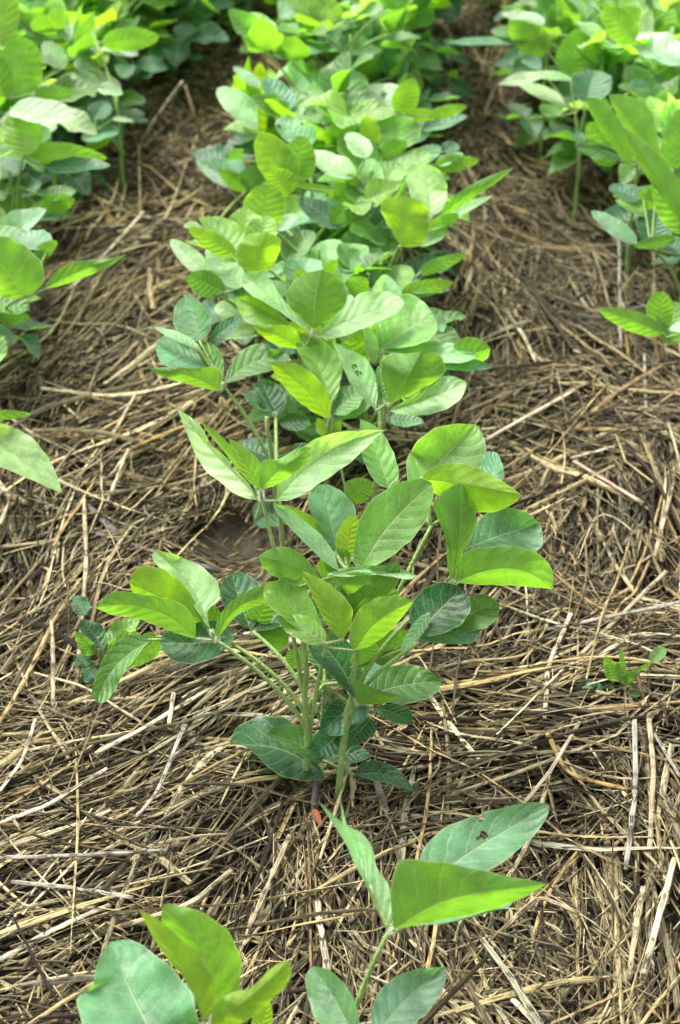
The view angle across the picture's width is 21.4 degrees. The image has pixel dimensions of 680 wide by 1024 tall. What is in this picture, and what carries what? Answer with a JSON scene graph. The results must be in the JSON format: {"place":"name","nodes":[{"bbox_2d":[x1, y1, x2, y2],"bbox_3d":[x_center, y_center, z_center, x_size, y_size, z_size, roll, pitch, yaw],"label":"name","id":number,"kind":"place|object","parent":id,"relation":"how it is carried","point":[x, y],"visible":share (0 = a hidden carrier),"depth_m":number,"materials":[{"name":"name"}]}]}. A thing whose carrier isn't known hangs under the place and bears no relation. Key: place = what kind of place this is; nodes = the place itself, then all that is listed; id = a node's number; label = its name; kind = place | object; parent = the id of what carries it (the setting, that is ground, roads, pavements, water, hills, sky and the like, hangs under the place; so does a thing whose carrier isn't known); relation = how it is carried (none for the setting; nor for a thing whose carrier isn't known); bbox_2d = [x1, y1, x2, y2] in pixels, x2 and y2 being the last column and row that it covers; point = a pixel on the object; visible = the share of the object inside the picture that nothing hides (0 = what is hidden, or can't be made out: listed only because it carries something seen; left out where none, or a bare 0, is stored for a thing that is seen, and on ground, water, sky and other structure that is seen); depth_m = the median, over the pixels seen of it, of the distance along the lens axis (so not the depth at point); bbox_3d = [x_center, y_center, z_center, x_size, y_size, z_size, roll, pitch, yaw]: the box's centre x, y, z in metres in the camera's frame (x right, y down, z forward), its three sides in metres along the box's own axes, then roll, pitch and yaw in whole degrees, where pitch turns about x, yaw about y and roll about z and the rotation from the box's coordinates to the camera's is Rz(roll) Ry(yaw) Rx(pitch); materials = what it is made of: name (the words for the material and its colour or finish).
{"place":"outdoors","nodes":[
{"label":"outdoors","id":0,"kind":"place"},
{"bbox_2d":[0,0,679,1023],"bbox_3d":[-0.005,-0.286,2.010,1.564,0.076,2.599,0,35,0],"label":"straw mulch","id":1,"kind":"object","parent":0,"point":[458,670],"visible":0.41,"depth_m":1.42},
{"bbox_2d":[0,719,36,791],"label":"straw stalk","id":2,"kind":"object","parent":1,"relation":"on","point":[13,772],"visible":1,"depth_m":1.30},
{"bbox_2d":[0,207,52,358],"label":"soybean plant","id":3,"kind":"object","parent":1,"relation":"on","point":[13,223],"visible":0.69,"depth_m":1.79,"materials":[{"name":"green plant"}]},
{"bbox_2d":[0,410,61,492],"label":"soybean plant","id":4,"kind":"object","parent":1,"relation":"on","point":[23,454],"visible":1,"depth_m":1.44,"materials":[{"name":"green plant"}]},
{"bbox_2d":[0,110,71,218],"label":"soybean plant","id":5,"kind":"object","parent":1,"relation":"on","point":[5,190],"visible":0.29,"depth_m":1.89,"materials":[{"name":"green plant"}]},
{"bbox_2d":[0,82,96,180],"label":"soybean plant","id":6,"kind":"object","parent":1,"relation":"on","point":[83,122],"visible":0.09,"depth_m":2.00,"materials":[{"name":"green plant"}]},
{"bbox_2d":[49,620,55,707],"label":"straw stalk","id":7,"kind":"object","parent":1,"relation":"on","point":[53,658],"visible":1,"depth_m":1.40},
{"bbox_2d":[0,767,107,824],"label":"straw stalk","id":8,"kind":"object","parent":1,"relation":"on","point":[65,794],"visible":1,"depth_m":1.27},
{"bbox_2d":[0,97,110,220],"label":"soybean plant","id":9,"kind":"object","parent":1,"relation":"on","point":[26,133],"visible":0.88,"depth_m":1.84,"materials":[{"name":"green plant"}]},
{"bbox_2d":[0,903,110,961],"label":"straw stalk","id":10,"kind":"object","parent":1,"relation":"on","point":[3,957],"visible":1,"depth_m":1.17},
{"bbox_2d":[0,0,122,185],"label":"soybean plant","id":11,"kind":"object","parent":1,"relation":"on","point":[21,62],"visible":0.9,"depth_m":1.92,"materials":[{"name":"green plant"}]},
{"bbox_2d":[0,230,125,323],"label":"soybean plant","id":12,"kind":"object","parent":1,"relation":"on","point":[22,277],"visible":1,"depth_m":1.61,"materials":[{"name":"green plant"}]},
{"bbox_2d":[11,880,132,898],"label":"straw stalk","id":13,"kind":"object","parent":1,"relation":"on","point":[68,887],"visible":1,"depth_m":1.20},
{"bbox_2d":[1,10,145,200],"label":"soybean plant","id":14,"kind":"object","parent":1,"relation":"on","point":[82,40],"visible":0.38,"depth_m":2.12,"materials":[{"name":"green plant"}]},
{"bbox_2d":[0,0,148,143],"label":"soybean plant","id":15,"kind":"object","parent":1,"relation":"on","point":[32,5],"visible":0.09,"depth_m":2.22,"materials":[{"name":"green plant"}]},
{"bbox_2d":[14,4,145,143],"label":"soybean plant","id":16,"kind":"object","parent":1,"relation":"on","point":[38,27],"visible":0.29,"depth_m":2.17,"materials":[{"name":"green plant"}]},
{"bbox_2d":[0,848,164,859],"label":"straw stalk","id":17,"kind":"object","parent":1,"relation":"on","point":[41,856],"visible":1,"depth_m":1.23,"materials":[{"name":"plant"}]},
{"bbox_2d":[76,498,88,678],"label":"straw stalk","id":18,"kind":"object","parent":1,"relation":"on","point":[85,542],"visible":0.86,"depth_m":1.50,"materials":[{"name":"plant"}]},
{"bbox_2d":[28,0,139,109],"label":"soybean plant","id":19,"kind":"object","parent":1,"relation":"on","point":[123,22],"visible":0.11,"depth_m":2.28,"materials":[{"name":"green plant"}]},
{"bbox_2d":[27,0,144,105],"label":"soybean plant","id":20,"kind":"object","parent":1,"relation":"on","point":[103,28],"visible":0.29,"depth_m":2.27,"materials":[{"name":"green plant"}]},
{"bbox_2d":[34,672,144,725],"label":"straw stalk","id":21,"kind":"object","parent":1,"relation":"on","point":[108,701],"visible":0.93,"depth_m":1.37,"materials":[{"name":"plant"}]},
{"bbox_2d":[45,393,136,510],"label":"straw stalk","id":22,"kind":"object","parent":1,"relation":"on","point":[114,431],"visible":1,"depth_m":1.69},
{"bbox_2d":[65,481,118,532],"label":"dead twig","id":23,"kind":"object","parent":1,"relation":"on","point":[101,519],"visible":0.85,"depth_m":1.57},
{"bbox_2d":[72,596,139,682],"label":"broadleaf plant","id":24,"kind":"object","parent":1,"relation":"on","point":[91,637],"visible":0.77,"depth_m":1.40,"materials":[{"name":"green plant"}]},
{"bbox_2d":[55,24,158,194],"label":"soybean plant","id":25,"kind":"object","parent":1,"relation":"on","point":[127,42],"visible":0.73,"depth_m":2.14,"materials":[{"name":"green plant"}]},
{"bbox_2d":[103,448,129,511],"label":"straw stalk","id":26,"kind":"object","parent":1,"relation":"on","point":[118,474],"visible":1,"depth_m":1.61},
{"bbox_2d":[78,0,203,78],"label":"soybean plant","id":27,"kind":"object","parent":1,"relation":"on","point":[155,20],"visible":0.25,"depth_m":2.39,"materials":[{"name":"green plant"}]},
{"bbox_2d":[67,0,228,89],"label":"soybean plant","id":28,"kind":"object","parent":1,"relation":"on","point":[177,53],"visible":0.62,"depth_m":2.34,"materials":[{"name":"green plant"}]},
{"bbox_2d":[87,529,220,571],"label":"dead twig","id":29,"kind":"object","parent":1,"relation":"on","point":[207,567],"visible":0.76,"depth_m":1.52,"materials":[{"name":"wood"}]},
{"bbox_2d":[94,679,226,754],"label":"straw stalk","id":30,"kind":"object","parent":1,"relation":"on","point":[147,725],"visible":1,"depth_m":1.34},
{"bbox_2d":[134,724,186,817],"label":"straw stalk","id":31,"kind":"object","parent":1,"relation":"on","point":[161,781],"visible":1,"depth_m":1.30,"materials":[{"name":"plant"}]},
{"bbox_2d":[140,81,183,142],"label":"straw stalk","id":32,"kind":"object","parent":1,"relation":"on","point":[166,103],"visible":1,"depth_m":2.24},
{"bbox_2d":[116,869,232,929],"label":"straw stalk","id":33,"kind":"object","parent":1,"relation":"on","point":[210,887],"visible":0.78,"depth_m":1.19,"materials":[{"name":"plant"}]},
{"bbox_2d":[76,905,290,1023],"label":"soybean plant","id":34,"kind":"object","parent":1,"relation":"on","point":[134,982],"visible":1,"depth_m":0.95,"materials":[{"name":"green plant"}]},
{"bbox_2d":[142,0,232,37],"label":"soybean plant","id":35,"kind":"object","parent":1,"relation":"on","point":[198,19],"visible":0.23,"depth_m":2.46,"materials":[{"name":"green plant"}]},
{"bbox_2d":[131,0,246,44],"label":"soybean plant","id":36,"kind":"object","parent":1,"relation":"on","point":[203,10],"visible":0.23,"depth_m":2.45,"materials":[{"name":"green plant"}]},
{"bbox_2d":[170,215,280,380],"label":"soybean plant","id":37,"kind":"object","parent":1,"relation":"on","point":[255,244],"visible":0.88,"depth_m":1.63,"materials":[{"name":"green plant"}]},
{"bbox_2d":[149,294,309,546],"bbox_3d":[-0.083,-0.066,1.524,0.140,0.226,0.126,0,35,0],"label":"soybean plant","id":38,"kind":"object","parent":1,"relation":"on","point":[183,362],"visible":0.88,"depth_m":1.48,"materials":[{"name":"green plant"}]},
{"bbox_2d":[195,160,265,216],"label":"soybean plant","id":39,"kind":"object","parent":1,"relation":"on","point":[230,175],"visible":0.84,"depth_m":1.97,"materials":[{"name":"green plant"}]},
{"bbox_2d":[92,408,432,823],"bbox_3d":[-0.049,0.072,1.260,0.220,0.283,0.162,9,36,13],"label":"soybean plant","id":40,"kind":"object","parent":1,"relation":"on","point":[176,596],"visible":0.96,"depth_m":1.23,"materials":[{"name":"green plant"}]},
{"bbox_2d":[247,834,290,928],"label":"straw stalk","id":41,"kind":"object","parent":1,"relation":"on","point":[268,884],"visible":1,"depth_m":1.21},
{"bbox_2d":[216,66,326,128],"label":"soybean plant","id":42,"kind":"object","parent":1,"relation":"on","point":[240,106],"visible":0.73,"depth_m":1.96,"materials":[{"name":"green plant"}]},
{"bbox_2d":[236,18,320,144],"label":"soybean plant","id":43,"kind":"object","parent":1,"relation":"on","point":[294,49],"visible":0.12,"depth_m":2.07,"materials":[{"name":"green plant"}]},
{"bbox_2d":[191,9,369,196],"bbox_3d":[-0.054,-0.452,2.050,0.183,0.240,0.178,-16,38,-22],"label":"soybean plant","id":44,"kind":"object","parent":1,"relation":"on","point":[258,32],"visible":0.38,"depth_m":2.02,"materials":[{"name":"green plant"}]},
{"bbox_2d":[185,207,392,385],"bbox_3d":[-0.044,-0.173,1.709,0.171,0.191,0.171,-10,36,-14],"label":"soybean plant","id":45,"kind":"object","parent":1,"relation":"on","point":[242,217],"visible":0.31,"depth_m":1.68,"materials":[{"name":"green plant"}]},
{"bbox_2d":[185,177,401,344],"bbox_3d":[-0.034,-0.253,1.831,0.210,0.183,0.171,17,38,23],"label":"soybean plant","id":46,"kind":"object","parent":1,"relation":"on","point":[378,191],"visible":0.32,"depth_m":1.81,"materials":[{"name":"green plant"}]},
{"bbox_2d":[243,184,372,297],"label":"soybean plant","id":47,"kind":"object","parent":1,"relation":"on","point":[263,200],"visible":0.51,"depth_m":1.71,"materials":[{"name":"green plant"}]},
{"bbox_2d":[242,51,373,191],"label":"soybean plant","id":48,"kind":"object","parent":1,"relation":"on","point":[334,75],"visible":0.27,"depth_m":1.95,"materials":[{"name":"green plant"}]},
{"bbox_2d":[239,0,382,76],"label":"soybean plant","id":49,"kind":"object","parent":1,"relation":"on","point":[311,64],"visible":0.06,"depth_m":2.36,"materials":[{"name":"green plant"}]},
{"bbox_2d":[310,781,318,847],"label":"brown stalk","id":50,"kind":"object","parent":1,"relation":"on","point":[315,791],"visible":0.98,"depth_m":1.27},
{"bbox_2d":[245,243,394,441],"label":"soybean plant","id":51,"kind":"object","parent":1,"relation":"on","point":[367,259],"visible":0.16,"depth_m":1.68,"materials":[{"name":"green plant"}]},
{"bbox_2d":[236,270,404,503],"bbox_3d":[-0.030,-0.083,1.535,0.145,0.243,0.145,8,35,11],"label":"soybean plant","id":52,"kind":"object","parent":1,"relation":"on","point":[316,299],"visible":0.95,"depth_m":1.51,"materials":[{"name":"green plant"}]},
{"bbox_2d":[254,116,388,243],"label":"soybean plant","id":53,"kind":"object","parent":1,"relation":"on","point":[284,167],"visible":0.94,"depth_m":1.77,"materials":[{"name":"green plant"}]},
{"bbox_2d":[314,892,329,969],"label":"straw stalk","id":54,"kind":"object","parent":1,"relation":"on","point":[323,942],"visible":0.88,"depth_m":1.17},
{"bbox_2d":[275,176,406,314],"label":"soybean plant","id":55,"kind":"object","parent":1,"relation":"on","point":[303,218],"visible":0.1,"depth_m":1.82,"materials":[{"name":"green plant"}]},
{"bbox_2d":[251,86,439,215],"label":"soybean plant","id":56,"kind":"object","parent":1,"relation":"on","point":[331,104],"visible":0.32,"depth_m":1.89,"materials":[{"name":"green plant"}]},
{"bbox_2d":[277,0,422,129],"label":"soybean plant","id":57,"kind":"object","parent":1,"relation":"on","point":[315,17],"visible":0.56,"depth_m":2.12,"materials":[{"name":"green plant"}]},
{"bbox_2d":[277,0,433,113],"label":"soybean plant","id":58,"kind":"object","parent":1,"relation":"on","point":[369,70],"visible":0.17,"depth_m":2.16,"materials":[{"name":"green plant"}]},
{"bbox_2d":[314,132,404,204],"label":"soybean plant","id":59,"kind":"object","parent":1,"relation":"on","point":[338,166],"visible":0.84,"depth_m":1.81,"materials":[{"name":"green plant"}]},
{"bbox_2d":[271,267,450,440],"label":"soybean plant","id":60,"kind":"object","parent":1,"relation":"on","point":[385,282],"visible":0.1,"depth_m":1.63,"materials":[{"name":"green plant"}]},
{"bbox_2d":[276,134,449,277],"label":"soybean plant","id":61,"kind":"object","parent":1,"relation":"on","point":[406,159],"visible":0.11,"depth_m":1.85,"materials":[{"name":"green plant"}]},
{"bbox_2d":[277,239,450,359],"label":"soybean plant","id":62,"kind":"object","parent":1,"relation":"on","point":[329,250],"visible":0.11,"depth_m":1.76,"materials":[{"name":"green plant"}]},
{"bbox_2d":[275,0,460,136],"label":"soybean plant","id":63,"kind":"object","parent":1,"relation":"on","point":[393,39],"visible":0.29,"depth_m":2.16,"materials":[{"name":"green plant"}]},
{"bbox_2d":[278,173,469,275],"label":"soybean plant","id":64,"kind":"object","parent":1,"relation":"on","point":[308,226],"visible":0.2,"depth_m":1.91,"materials":[{"name":"green plant"}]},
{"bbox_2d":[287,293,465,463],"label":"soybean plant","id":65,"kind":"object","parent":1,"relation":"on","point":[449,334],"visible":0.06,"depth_m":1.62,"materials":[{"name":"green plant"}]},
{"bbox_2d":[325,0,451,88],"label":"soybean plant","id":66,"kind":"object","parent":1,"relation":"on","point":[431,60],"visible":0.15,"depth_m":2.26,"materials":[{"name":"green plant"}]},
{"bbox_2d":[337,0,462,97],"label":"soybean plant","id":67,"kind":"object","parent":1,"relation":"on","point":[424,44],"visible":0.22,"depth_m":2.25,"materials":[{"name":"green plant"}]},
{"bbox_2d":[341,0,471,96],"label":"soybean plant","id":68,"kind":"object","parent":1,"relation":"on","point":[458,86],"visible":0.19,"depth_m":2.32,"materials":[{"name":"green plant"}]},
{"bbox_2d":[332,294,491,498],"bbox_3d":[0.057,-0.077,1.544,0.143,0.201,0.146,0,35,0],"label":"soybean plant","id":69,"kind":"object","parent":1,"relation":"on","point":[403,353],"visible":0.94,"depth_m":1.48,"materials":[{"name":"green plant"}]},
{"bbox_2d":[364,78,466,142],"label":"soybean plant","id":70,"kind":"object","parent":1,"relation":"on","point":[402,98],"visible":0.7,"depth_m":1.94,"materials":[{"name":"green plant"}]},
{"bbox_2d":[360,115,478,172],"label":"soybean plant","id":71,"kind":"object","parent":1,"relation":"on","point":[393,135],"visible":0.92,"depth_m":1.86,"materials":[{"name":"green plant"}]},
{"bbox_2d":[305,802,548,1023],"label":"soybean plant","id":72,"kind":"object","parent":1,"relation":"on","point":[447,876],"visible":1,"depth_m":1.02,"materials":[{"name":"green plant"}]},
{"bbox_2d":[308,419,552,800],"bbox_3d":[0.062,0.078,1.292,0.169,0.242,0.179,0,35,0],"label":"soybean plant","id":73,"kind":"object","parent":1,"relation":"on","point":[459,467],"visible":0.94,"depth_m":1.25,"materials":[{"name":"green plant"}]},
{"bbox_2d":[411,28,469,65],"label":"soybean plant","id":74,"kind":"object","parent":1,"relation":"on","point":[463,59],"visible":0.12,"depth_m":2.50,"materials":[{"name":"green plant"}]},
{"bbox_2d":[368,162,514,366],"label":"soybean plant","id":75,"kind":"object","parent":1,"relation":"on","point":[409,224],"visible":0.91,"depth_m":1.68,"materials":[{"name":"green plant"}]},
{"bbox_2d":[434,0,462,21],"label":"soybean plant","id":76,"kind":"object","parent":1,"relation":"on","point":[450,14],"visible":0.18,"depth_m":2.54,"materials":[{"name":"green plant"}]},
{"bbox_2d":[484,389,575,441],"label":"straw stalk","id":77,"kind":"object","parent":1,"relation":"on","point":[493,435],"visible":0.73,"depth_m":1.70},
{"bbox_2d":[489,0,575,87],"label":"soybean plant","id":78,"kind":"object","parent":1,"relation":"on","point":[517,65],"visible":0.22,"depth_m":2.29,"materials":[{"name":"green plant"}]},
{"bbox_2d":[499,896,580,934],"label":"straw stalk","id":79,"kind":"object","parent":1,"relation":"on","point":[526,907],"visible":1,"depth_m":1.19,"materials":[{"name":"plant"}]},
{"bbox_2d":[448,5,640,154],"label":"soybean plant","id":80,"kind":"object","parent":1,"relation":"on","point":[526,33],"visible":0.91,"depth_m":2.14,"materials":[{"name":"green plant"}]},
{"bbox_2d":[493,0,611,70],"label":"soybean plant","id":81,"kind":"object","parent":1,"relation":"on","point":[510,55],"visible":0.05,"depth_m":2.40,"materials":[{"name":"green plant"}]},
{"bbox_2d":[524,721,580,802],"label":"straw stalk","id":82,"kind":"object","parent":1,"relation":"on","point":[543,779],"visible":0.97,"depth_m":1.30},
{"bbox_2d":[543,613,572,719],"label":"straw stalk","id":83,"kind":"object","parent":1,"relation":"on","point":[553,653],"visible":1,"depth_m":1.40,"materials":[{"name":"plant"}]},
{"bbox_2d":[490,0,648,146],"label":"soybean plant","id":84,"kind":"object","parent":1,"relation":"on","point":[530,130],"visible":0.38,"depth_m":2.23,"materials":[{"name":"green plant"}]},
{"bbox_2d":[545,733,631,790],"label":"straw stalk","id":85,"kind":"object","parent":1,"relation":"on","point":[565,768],"visible":1,"depth_m":1.29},
{"bbox_2d":[498,6,679,229],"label":"soybean plant","id":86,"kind":"object","parent":1,"relation":"on","point":[621,26],"visible":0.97,"depth_m":2.05,"materials":[{"name":"green plant"}]},
{"bbox_2d":[524,600,679,633],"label":"straw stalk","id":87,"kind":"object","parent":1,"relation":"on","point":[626,613],"visible":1,"depth_m":1.45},
{"bbox_2d":[572,460,644,503],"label":"straw stalk","id":88,"kind":"object","parent":1,"relation":"on","point":[612,484],"visible":1,"depth_m":1.61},
{"bbox_2d":[541,0,679,184],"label":"soybean plant","id":89,"kind":"object","parent":1,"relation":"on","point":[564,150],"visible":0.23,"depth_m":2.13,"materials":[{"name":"green plant"}]},
{"bbox_2d":[563,570,667,673],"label":"straw stalk","id":90,"kind":"object","parent":1,"relation":"on","point":[629,606],"visible":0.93,"depth_m":1.46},
{"bbox_2d":[575,646,665,696],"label":"broadleaf plant","id":91,"kind":"object","parent":1,"relation":"on","point":[615,671],"visible":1,"depth_m":1.37,"materials":[{"name":"green plant"}]},
{"bbox_2d":[618,239,622,359],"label":"straw stalk","id":92,"kind":"object","parent":1,"relation":"on","point":[619,284],"visible":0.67,"depth_m":1.88,"materials":[{"name":"plant"}]},
{"bbox_2d":[570,94,671,286],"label":"soybean plant","id":93,"kind":"object","parent":1,"relation":"on","point":[602,140],"visible":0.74,"depth_m":1.82,"materials":[{"name":"green plant"}]},
{"bbox_2d":[565,0,679,122],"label":"soybean plant","id":94,"kind":"object","parent":1,"relation":"on","point":[664,16],"visible":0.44,"depth_m":2.14,"materials":[{"name":"green plant"}]},
{"bbox_2d":[624,719,638,869],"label":"straw stalk","id":95,"kind":"object","parent":1,"relation":"on","point":[635,764],"visible":1,"depth_m":1.27,"materials":[{"name":"plant"}]},
{"bbox_2d":[591,108,679,344],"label":"soybean plant","id":96,"kind":"object","parent":1,"relation":"on","point":[658,224],"visible":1,"depth_m":1.74,"materials":[{"name":"green plant"}]},
{"bbox_2d":[626,886,645,980],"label":"straw stalk","id":97,"kind":"object","parent":1,"relation":"on","point":[635,934],"visible":1,"depth_m":1.17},
{"bbox_2d":[598,292,679,344],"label":"soybean plant","id":98,"kind":"object","parent":1,"relation":"on","point":[661,318],"visible":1,"depth_m":1.65,"materials":[{"name":"green plant"}]},
{"bbox_2d":[604,128,679,271],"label":"soybean plant","id":99,"kind":"object","parent":1,"relation":"on","point":[618,212],"visible":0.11,"depth_m":1.99,"materials":[{"name":"green plant"}]},
{"bbox_2d":[618,65,679,238],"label":"soybean plant","id":100,"kind":"object","parent":1,"relation":"on","point":[661,103],"visible":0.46,"depth_m":2.00,"materials":[{"name":"green plant"}]},
{"bbox_2d":[618,57,679,183],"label":"soybean plant","id":101,"kind":"object","parent":1,"relation":"on","point":[627,171],"visible":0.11,"depth_m":2.06,"materials":[{"name":"green plant"}]},
{"bbox_2d":[646,718,655,858],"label":"straw stalk","id":102,"kind":"object","parent":1,"relation":"on","point":[652,785],"visible":1,"depth_m":1.28,"materials":[{"name":"plant"}]},
{"bbox_2d":[639,857,676,980],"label":"straw stalk","id":103,"kind":"object","parent":1,"relation":"on","point":[656,925],"visible":1,"depth_m":1.18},
{"bbox_2d":[653,406,675,556],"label":"straw stalk","id":104,"kind":"object","parent":1,"relation":"on","point":[662,525],"visible":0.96,"depth_m":1.57,"materials":[{"name":"plant"}]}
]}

